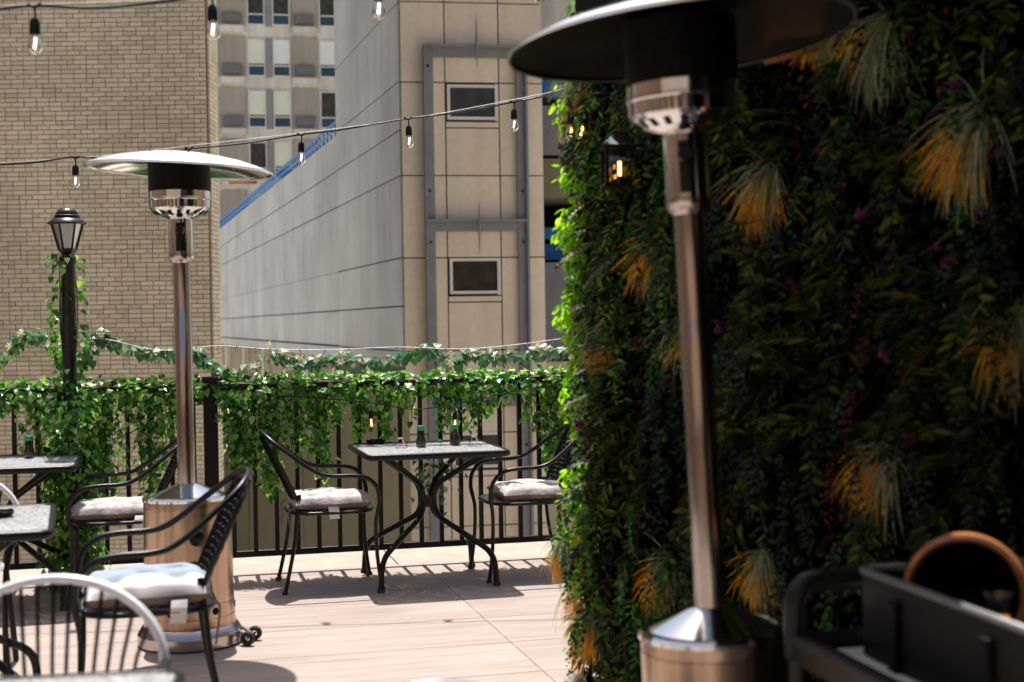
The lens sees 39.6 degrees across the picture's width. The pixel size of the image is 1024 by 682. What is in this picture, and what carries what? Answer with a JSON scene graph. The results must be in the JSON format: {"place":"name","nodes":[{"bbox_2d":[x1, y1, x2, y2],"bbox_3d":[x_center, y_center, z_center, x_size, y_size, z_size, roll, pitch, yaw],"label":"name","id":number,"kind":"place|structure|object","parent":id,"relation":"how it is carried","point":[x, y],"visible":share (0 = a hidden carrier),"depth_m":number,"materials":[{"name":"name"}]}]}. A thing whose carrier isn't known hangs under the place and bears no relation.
{"place":"outdoors","nodes":[
{"label":"outdoors","id":0,"kind":"place"},
{"bbox_2d":[0,0,223,570],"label":"brick building","id":1,"kind":"structure","parent":0,"point":[94,82],"depth_m":18.96,"materials":[{"name":"beige brick"}]},
{"bbox_2d":[215,0,336,223],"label":"apartment block","id":2,"kind":"structure","parent":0,"point":[275,65],"depth_m":91.94,"materials":[{"name":"concrete"}]},
{"bbox_2d":[216,40,217,75],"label":"window","id":3,"kind":"structure","parent":2,"relation":"in","point":[216,40],"depth_m":91.19,"materials":[{"name":"clear glass"}]},
{"bbox_2d":[217,90,218,126],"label":"window","id":4,"kind":"structure","parent":2,"relation":"in","point":[217,90],"depth_m":91.23,"materials":[{"name":"clear glass"}]},
{"bbox_2d":[219,193,220,220],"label":"window","id":5,"kind":"structure","parent":2,"relation":"in","point":[219,193],"depth_m":91.32,"materials":[{"name":"clear glass"}]},
{"bbox_2d":[247,0,264,24],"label":"window","id":6,"kind":"structure","parent":2,"relation":"in","point":[255,8],"depth_m":91.70,"materials":[{"name":"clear glass"}]},
{"bbox_2d":[247,39,265,76],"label":"window","id":7,"kind":"structure","parent":2,"relation":"in","point":[255,47],"depth_m":91.74,"materials":[{"name":"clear glass"}]},
{"bbox_2d":[248,90,265,127],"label":"window","id":8,"kind":"structure","parent":2,"relation":"in","point":[256,98],"depth_m":91.79,"materials":[{"name":"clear glass"}]},
{"bbox_2d":[249,142,266,169],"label":"window","id":9,"kind":"structure","parent":2,"relation":"in","point":[257,151],"depth_m":91.86,"materials":[{"name":"grey glass"}]},
{"bbox_2d":[272,0,289,25],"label":"window","id":10,"kind":"structure","parent":2,"relation":"in","point":[280,8],"depth_m":92.01,"materials":[{"name":"grey glass"}]},
{"bbox_2d":[272,39,290,76],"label":"window","id":11,"kind":"structure","parent":2,"relation":"in","point":[281,48],"depth_m":92.04,"materials":[{"name":"white glass"}]},
{"bbox_2d":[273,91,290,127],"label":"window","id":12,"kind":"structure","parent":2,"relation":"in","point":[282,99],"depth_m":92.10,"materials":[{"name":"white glass"}]},
{"bbox_2d":[274,142,291,178],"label":"window","id":13,"kind":"structure","parent":2,"relation":"in","point":[282,150],"depth_m":92.13,"materials":[{"name":"white glass"}]},
{"bbox_2d":[318,0,333,26],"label":"window","id":14,"kind":"structure","parent":2,"relation":"in","point":[326,7],"depth_m":92.60,"materials":[{"name":"grey glass"}]},
{"bbox_2d":[319,40,334,77],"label":"window","id":15,"kind":"structure","parent":2,"relation":"in","point":[326,48],"depth_m":92.62,"materials":[{"name":"white glass"}]},
{"bbox_2d":[320,91,335,128],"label":"window","id":16,"kind":"structure","parent":2,"relation":"in","point":[327,99],"depth_m":92.67,"materials":[{"name":"grey glass"}]},
{"bbox_2d":[0,89,561,187],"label":"string lights","id":17,"kind":"object","parent":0,"point":[75,167],"visible":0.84,"depth_m":7.44,"materials":[{"name":"plastic"}]},
{"bbox_2d":[0,556,605,681],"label":"deck","id":18,"kind":"structure","parent":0,"point":[456,620],"depth_m":6.52,"materials":[{"name":"brown wood"}]},
{"bbox_2d":[0,483,25,675],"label":"slat back chair","id":19,"kind":"object","parent":18,"relation":"on","point":[6,560],"visible":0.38,"depth_m":5.90,"materials":[{"name":"grey metal"}]},
{"bbox_2d":[0,503,55,675],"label":"bistro table","id":20,"kind":"object","parent":18,"relation":"on","point":[12,530],"visible":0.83,"depth_m":5.03,"materials":[{"name":"stone"}]},
{"bbox_2d":[0,508,14,517],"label":"ashtray","id":21,"kind":"object","parent":20,"relation":"on","point":[8,512],"visible":1,"depth_m":5.14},
{"bbox_2d":[0,453,83,610],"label":"bistro table","id":22,"kind":"object","parent":18,"relation":"on","point":[15,464],"visible":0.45,"depth_m":7.16,"materials":[{"name":"stone"}]},
{"bbox_2d":[24,435,34,457],"bbox_3d":[-2.544,0.557,7.493,0.056,0.118,0.056,-1,1,-17],"label":"sauce bottle","id":23,"kind":"object","parent":22,"relation":"on","point":[29,451],"visible":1,"depth_m":7.47,"materials":[{"name":"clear glass"}]},
{"bbox_2d":[47,208,86,587],"bbox_3d":[-2.398,0.303,7.724,0.208,2.054,0.208,-1,1,-17],"label":"lamp post","id":24,"kind":"object","parent":18,"relation":"on","point":[66,216],"visible":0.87,"depth_m":7.69,"materials":[{"name":"black metal"}]},
{"bbox_2d":[33,253,110,590],"bbox_3d":[-2.390,0.438,7.734,0.432,1.825,0.435,-1,1,0],"label":"climbing vine","id":25,"kind":"object","parent":24,"relation":"attached to","point":[60,443],"visible":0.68,"depth_m":7.64,"materials":[{"name":"green plant"}]},
{"bbox_2d":[0,574,172,675],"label":"slat back chair","id":26,"kind":"object","parent":18,"relation":"on","point":[139,608],"visible":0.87,"depth_m":3.37,"materials":[{"name":"grey metal"}]},
{"bbox_2d":[0,669,185,681],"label":"bistro table","id":27,"kind":"object","parent":18,"relation":"on","point":[164,675],"visible":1,"depth_m":2.77,"materials":[{"name":"metal"}]},
{"bbox_2d":[65,438,176,584],"bbox_3d":[-1.989,0.907,7.385,0.630,0.844,0.567,-1,1,-14],"label":"bistro chair","id":28,"kind":"object","parent":18,"relation":"on","point":[163,485],"visible":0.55,"depth_m":7.20,"materials":[{"name":"metal"}]},
{"bbox_2d":[71,496,142,527],"bbox_3d":[-2.048,0.917,7.371,0.459,0.195,0.454,-1,1,-14],"label":"seat cushion","id":29,"kind":"object","parent":28,"relation":"on","point":[112,508],"visible":0.82,"depth_m":7.19,"materials":[{"name":"fabric"}]},
{"bbox_2d":[71,466,250,681],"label":"bistro chair","id":30,"kind":"object","parent":18,"relation":"on","point":[226,509],"visible":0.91,"depth_m":4.86,"materials":[{"name":"metal"}]},
{"bbox_2d":[81,562,220,643],"bbox_3d":[-1.268,0.915,4.981,0.459,0.235,0.454,-1,1,-16],"label":"seat cushion","id":31,"kind":"object","parent":30,"relation":"on","point":[177,587],"visible":0.85,"depth_m":4.83,"materials":[{"name":"fabric"}]},
{"bbox_2d":[82,149,273,652],"bbox_3d":[-1.448,0.250,6.290,0.823,2.171,0.824,-1,1,0],"label":"patio heater","id":32,"kind":"object","parent":18,"relation":"on","point":[179,190],"visible":0.9,"depth_m":6.19,"materials":[{"name":"metal"}]},
{"bbox_2d":[202,376,218,487],"bbox_3d":[-1.680,0.758,7.957,0.130,1.117,0.130,-1,1,-14],"label":"fence post","id":33,"kind":"object","parent":18,"relation":"on","point":[211,455],"visible":0.49,"depth_m":7.92,"materials":[{"name":"black metal"}]},
{"bbox_2d":[0,385,201,569],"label":"railing fence","id":34,"kind":"object","parent":33,"relation":"attached to","point":[16,565],"visible":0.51,"depth_m":7.78,"materials":[{"name":"black metal"}]},
{"bbox_2d":[0,374,209,497],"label":"fence ivy","id":35,"kind":"object","parent":34,"relation":"attached to","point":[144,399],"visible":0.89,"depth_m":7.78,"materials":[{"name":"green plant"}]},
{"bbox_2d":[20,383,569,458],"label":"fence string lights","id":36,"kind":"object","parent":34,"relation":"hanging from","point":[371,415],"visible":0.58,"depth_m":7.99,"materials":[{"name":"black"}]},
{"bbox_2d":[218,376,577,557],"bbox_3d":[-0.507,0.710,8.250,2.330,0.975,0.045,-1,1,-14],"label":"railing fence","id":37,"kind":"object","parent":33,"relation":"attached to","point":[359,546],"visible":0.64,"depth_m":8.21,"materials":[{"name":"black metal"}]},
{"bbox_2d":[0,328,573,383],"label":"flower garland","id":38,"kind":"object","parent":37,"relation":"attached to","point":[295,365],"visible":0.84,"depth_m":8.00,"materials":[{"name":"green plant"}]},
{"bbox_2d":[78,338,556,354],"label":"fairy lights","id":39,"kind":"object","parent":38,"relation":"attached to","point":[323,349],"visible":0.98,"depth_m":7.98,"materials":[{"name":"plastic"}]},
{"bbox_2d":[210,364,575,506],"bbox_3d":[-0.622,0.537,8.206,2.188,0.822,0.260,-1,1,-14],"label":"fence ivy","id":40,"kind":"object","parent":37,"relation":"attached to","point":[238,408],"visible":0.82,"depth_m":8.08,"materials":[{"name":"green plant"}]},
{"bbox_2d":[409,439,467,515],"bbox_3d":[-0.423,0.758,7.917,0.357,0.431,0.149,-1,1,0],"label":"ivy clump","id":41,"kind":"object","parent":37,"relation":"hanging from","point":[427,485],"visible":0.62,"depth_m":7.90,"materials":[{"name":"green plant"}]},
{"bbox_2d":[258,429,384,594],"bbox_3d":[-1.034,0.889,7.631,0.630,0.844,0.567,-1,1,-14],"label":"bistro chair","id":42,"kind":"object","parent":18,"relation":"on","point":[266,439],"visible":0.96,"depth_m":7.45,"materials":[{"name":"metal"}]},
{"bbox_2d":[281,487,370,533],"bbox_3d":[-0.993,0.897,7.637,0.459,0.196,0.454,-1,1,-14],"label":"seat cushion","id":43,"kind":"object","parent":42,"relation":"on","point":[333,499],"visible":0.98,"depth_m":7.47,"materials":[{"name":"fabric"}]},
{"bbox_2d":[348,439,510,592],"bbox_3d":[-0.461,0.938,7.774,0.774,0.725,0.774,-1,1,-14],"label":"bistro table","id":44,"kind":"object","parent":18,"relation":"on","point":[389,455],"visible":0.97,"depth_m":7.66,"materials":[{"name":"metal"}]},
{"bbox_2d":[366,439,385,443],"bbox_3d":[-0.770,0.569,8.047,0.113,0.025,0.110,-1,1,0],"label":"ashtray","id":45,"kind":"object","parent":44,"relation":"on","point":[376,441],"visible":1,"depth_m":8.01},
{"bbox_2d":[394,438,407,447],"bbox_3d":[-0.607,0.554,7.741,0.070,0.056,0.052,-1,1,-20],"label":"wire holder","id":46,"kind":"object","parent":44,"relation":"on","point":[402,441],"visible":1,"depth_m":7.73,"materials":[{"name":"metal"}]},
{"bbox_2d":[416,425,425,446],"bbox_3d":[-0.499,0.522,7.795,0.056,0.118,0.056,-1,1,-17],"label":"sauce bottle","id":47,"kind":"object","parent":44,"relation":"on","point":[420,440],"visible":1,"depth_m":7.78,"materials":[{"name":"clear glass"}]},
{"bbox_2d":[450,424,459,445],"bbox_3d":[-0.317,0.520,7.885,0.057,0.115,0.057,-1,1,-17],"label":"sauce bottle","id":48,"kind":"object","parent":44,"relation":"on","point":[454,437],"visible":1,"depth_m":7.87,"materials":[{"name":"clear glass"}]},
{"bbox_2d":[468,436,480,446],"bbox_3d":[-0.210,0.547,7.794,0.067,0.056,0.046,-1,1,-20],"label":"wire holder","id":49,"kind":"object","parent":44,"relation":"on","point":[476,441],"visible":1,"depth_m":7.79,"materials":[{"name":"metal"}]},
{"bbox_2d":[468,426,582,582],"bbox_3d":[0.105,0.868,7.925,0.630,0.844,0.567,-1,1,-14],"label":"bistro chair","id":50,"kind":"object","parent":18,"relation":"on","point":[491,500],"visible":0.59,"depth_m":8.00,"materials":[{"name":"metal"}]},
{"bbox_2d":[487,479,569,508],"bbox_3d":[0.111,0.877,7.929,0.460,0.196,0.454,-1,1,-14],"label":"seat cushion","id":51,"kind":"object","parent":50,"relation":"on","point":[527,489],"visible":0.94,"depth_m":7.75,"materials":[{"name":"fabric"}]},
{"bbox_2d":[507,0,856,681],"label":"patio heater","id":52,"kind":"object","parent":18,"relation":"on","point":[674,64],"visible":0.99,"depth_m":3.42,"materials":[{"name":"metal"}]},
{"bbox_2d":[538,0,1023,681],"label":"living wall","id":53,"kind":"structure","parent":18,"relation":"on","point":[844,314],"depth_m":4.36,"materials":[{"name":"green plant"}]},
{"bbox_2d":[540,527,576,591],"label":"grass tuft","id":54,"kind":"object","parent":53,"relation":"attached to","point":[555,558],"visible":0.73,"depth_m":5.47,"materials":[{"name":"orange plant"}]},
{"bbox_2d":[551,84,569,161],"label":"grass tuft","id":55,"kind":"object","parent":53,"relation":"attached to","point":[560,131],"visible":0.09,"depth_m":5.58,"materials":[{"name":"plant"}]},
{"bbox_2d":[552,577,579,634],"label":"grass tuft","id":56,"kind":"object","parent":53,"relation":"attached to","point":[569,602],"visible":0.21,"depth_m":5.57,"materials":[{"name":"plant"}]},
{"bbox_2d":[541,81,596,129],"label":"grass tuft","id":57,"kind":"object","parent":53,"relation":"attached to","point":[580,87],"visible":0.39,"depth_m":5.31,"materials":[{"name":"green plant"}]},
{"bbox_2d":[560,602,612,669],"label":"grass tuft","id":58,"kind":"object","parent":53,"relation":"attached to","point":[589,639],"visible":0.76,"depth_m":5.31,"materials":[{"name":"orange plant"}]},
{"bbox_2d":[562,88,614,140],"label":"wall string lights","id":59,"kind":"object","parent":53,"relation":"hanging from","point":[570,117],"depth_m":5.22,"materials":[{"name":"black"}]},
{"bbox_2d":[570,313,616,383],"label":"grass tuft","id":60,"kind":"object","parent":53,"relation":"attached to","point":[595,356],"visible":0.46,"depth_m":5.24,"materials":[{"name":"orange plant"}]},
{"bbox_2d":[596,132,655,188],"bbox_3d":[0.415,-0.637,5.006,0.225,0.195,0.150,-1,1,-5],"label":"wall lantern","id":61,"kind":"object","parent":53,"relation":"attached to","point":[618,142],"depth_m":4.95,"materials":[{"name":"black metal"}]},
{"bbox_2d":[609,215,673,316],"bbox_3d":[0.466,-0.261,4.931,0.150,0.396,0.319,-1,1,-33],"label":"grass tuft","id":62,"kind":"object","parent":53,"relation":"attached to","point":[642,266],"visible":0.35,"depth_m":4.94,"materials":[{"name":"plant"}]},
{"bbox_2d":[632,533,683,615],"bbox_3d":[0.493,0.831,4.969,0.106,0.327,0.277,-1,1,-33],"label":"grass tuft","id":63,"kind":"object","parent":53,"relation":"attached to","point":[668,588],"visible":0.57,"depth_m":4.95,"materials":[{"name":"orange plant"}]},
{"bbox_2d":[644,291,681,380],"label":"grass tuft","id":64,"kind":"object","parent":53,"relation":"attached to","point":[674,337],"visible":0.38,"depth_m":4.85,"materials":[{"name":"orange plant"}]},
{"bbox_2d":[575,0,903,14],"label":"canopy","id":65,"kind":"object","parent":53,"relation":"attached to","point":[584,6],"visible":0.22,"depth_m":4.70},
{"bbox_2d":[0,0,539,54],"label":"string lights","id":66,"kind":"object","parent":65,"relation":"hanging from","point":[35,29],"visible":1,"depth_m":4.58,"materials":[{"name":"plastic"}]},
{"bbox_2d":[727,548,782,614],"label":"grass tuft","id":67,"kind":"object","parent":53,"relation":"attached to","point":[759,577],"visible":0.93,"depth_m":4.54,"materials":[{"name":"orange plant"}]},
{"bbox_2d":[710,149,805,254],"bbox_3d":[0.755,-0.438,4.496,0.139,0.352,0.418,-1,1,-33],"label":"grass tuft","id":68,"kind":"object","parent":53,"relation":"attached to","point":[766,181],"visible":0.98,"depth_m":4.48,"materials":[{"name":"plant"}]},
{"bbox_2d":[783,32,847,75],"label":"grass tuft","id":69,"kind":"object","parent":53,"relation":"attached to","point":[825,45],"visible":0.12,"depth_m":4.25,"materials":[{"name":"orange plant"}]},
{"bbox_2d":[823,0,925,114],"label":"grass tuft","id":70,"kind":"object","parent":53,"relation":"attached to","point":[876,40],"visible":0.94,"depth_m":4.08,"materials":[{"name":"green plant"}]},
{"bbox_2d":[832,436,916,544],"bbox_3d":[1.036,0.437,4.103,0.136,0.324,0.303,-1,1,-33],"label":"grass tuft","id":71,"kind":"object","parent":53,"relation":"attached to","point":[874,473],"visible":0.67,"depth_m":4.10,"materials":[{"name":"orange plant"}]},
{"bbox_2d":[897,50,1016,229],"bbox_3d":[1.183,-0.539,3.818,0.165,0.485,0.451,-1,1,-33],"label":"grass tuft","id":72,"kind":"object","parent":53,"relation":"attached to","point":[962,142],"visible":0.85,"depth_m":3.82,"materials":[{"name":"orange plant"}]},
{"bbox_2d":[951,293,1023,421],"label":"grass tuft","id":73,"kind":"object","parent":53,"relation":"attached to","point":[1013,357],"visible":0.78,"depth_m":3.72,"materials":[{"name":"orange plant"}]},
{"bbox_2d":[783,562,918,681],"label":"utility cart","id":74,"kind":"object","parent":18,"relation":"on","point":[833,656],"visible":0.47,"depth_m":3.24,"materials":[{"name":"grey plastic"}]},
{"bbox_2d":[859,557,1023,681],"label":"bus tub","id":75,"kind":"object","parent":74,"relation":"on","point":[918,633],"visible":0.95,"depth_m":2.87,"materials":[{"name":"black plastic"}]},
{"bbox_2d":[903,532,1023,623],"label":"copper bowl","id":76,"kind":"object","parent":75,"relation":"in","point":[966,567],"visible":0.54,"depth_m":3.10,"materials":[{"name":"brown metal"}]},
{"bbox_2d":[979,592,1017,620],"bbox_3d":[0.960,0.543,2.808,0.072,0.085,0.072,-1,1,0],"label":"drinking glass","id":77,"kind":"object","parent":75,"relation":"in","point":[1012,606],"visible":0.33,"depth_m":2.80,"materials":[{"name":"clear glass"}]},
{"bbox_2d":[410,679,465,681],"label":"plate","id":78,"kind":"object","parent":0,"point":[438,680],"visible":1,"depth_m":2.32,"materials":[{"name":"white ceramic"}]},
{"label":"ground","id":79,"kind":"structure","parent":0,"visible":0},
{"bbox_2d":[219,139,403,546],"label":"parking garage","id":80,"kind":"structure","parent":79,"relation":"on","point":[278,267],"depth_m":43.19,"materials":[{"name":"grey concrete"}]},
{"bbox_2d":[219,120,335,228],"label":"blue railing","id":81,"kind":"object","parent":80,"relation":"on","point":[229,215],"visible":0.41,"depth_m":44.31,"materials":[{"name":"metal"}]},
{"bbox_2d":[222,387,411,557],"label":"ramp parapet","id":82,"kind":"structure","parent":79,"relation":"on","point":[266,529],"depth_m":26.66,"materials":[{"name":"grey concrete"}]},
{"bbox_2d":[334,0,547,547],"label":"panelled tower","id":83,"kind":"structure","parent":79,"relation":"on","point":[381,217],"depth_m":27.25,"materials":[{"name":"beige concrete"}]},
{"bbox_2d":[447,84,497,119],"bbox_3d":[-0.757,-4.557,27.162,0.973,0.665,0.075,-1,1,-10],"label":"window","id":84,"kind":"structure","parent":83,"relation":"in","point":[459,96],"depth_m":27.16,"materials":[{"name":"grey glass"}]},
{"bbox_2d":[449,258,500,293],"bbox_3d":[-0.707,-1.244,27.208,0.973,0.680,0.075,-1,1,-10],"label":"window","id":85,"kind":"structure","parent":83,"relation":"in","point":[467,275],"depth_m":27.21,"materials":[{"name":"black glass"}]},
{"bbox_2d":[452,432,502,468],"bbox_3d":[-0.657,2.087,27.253,0.973,0.682,0.075,-1,1,-10],"label":"window","id":86,"kind":"structure","parent":83,"relation":"in","point":[491,437],"depth_m":27.26,"materials":[{"name":"grey glass"}]},
{"bbox_2d":[422,17,533,542],"bbox_3d":[-0.617,-0.030,27.044,1.984,12.365,0.294,-1,1,-10],"label":"steel frame","id":87,"kind":"object","parent":83,"relation":"attached to","point":[520,224],"visible":0.6,"depth_m":27.04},
{"bbox_2d":[539,0,598,533],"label":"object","id":88,"kind":"object","parent":79,"relation":"on","point":[553,12],"depth_m":30.00,"materials":[{"name":"concrete"}]},
{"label":"terrace base","id":89,"kind":"structure","parent":79,"relation":"on","visible":0},
{"bbox_2d":[0,541,555,584],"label":"ledge","id":90,"kind":"object","parent":89,"relation":"on","point":[354,559],"visible":0.09,"depth_m":8.50,"materials":[{"name":"concrete"}]}
]}

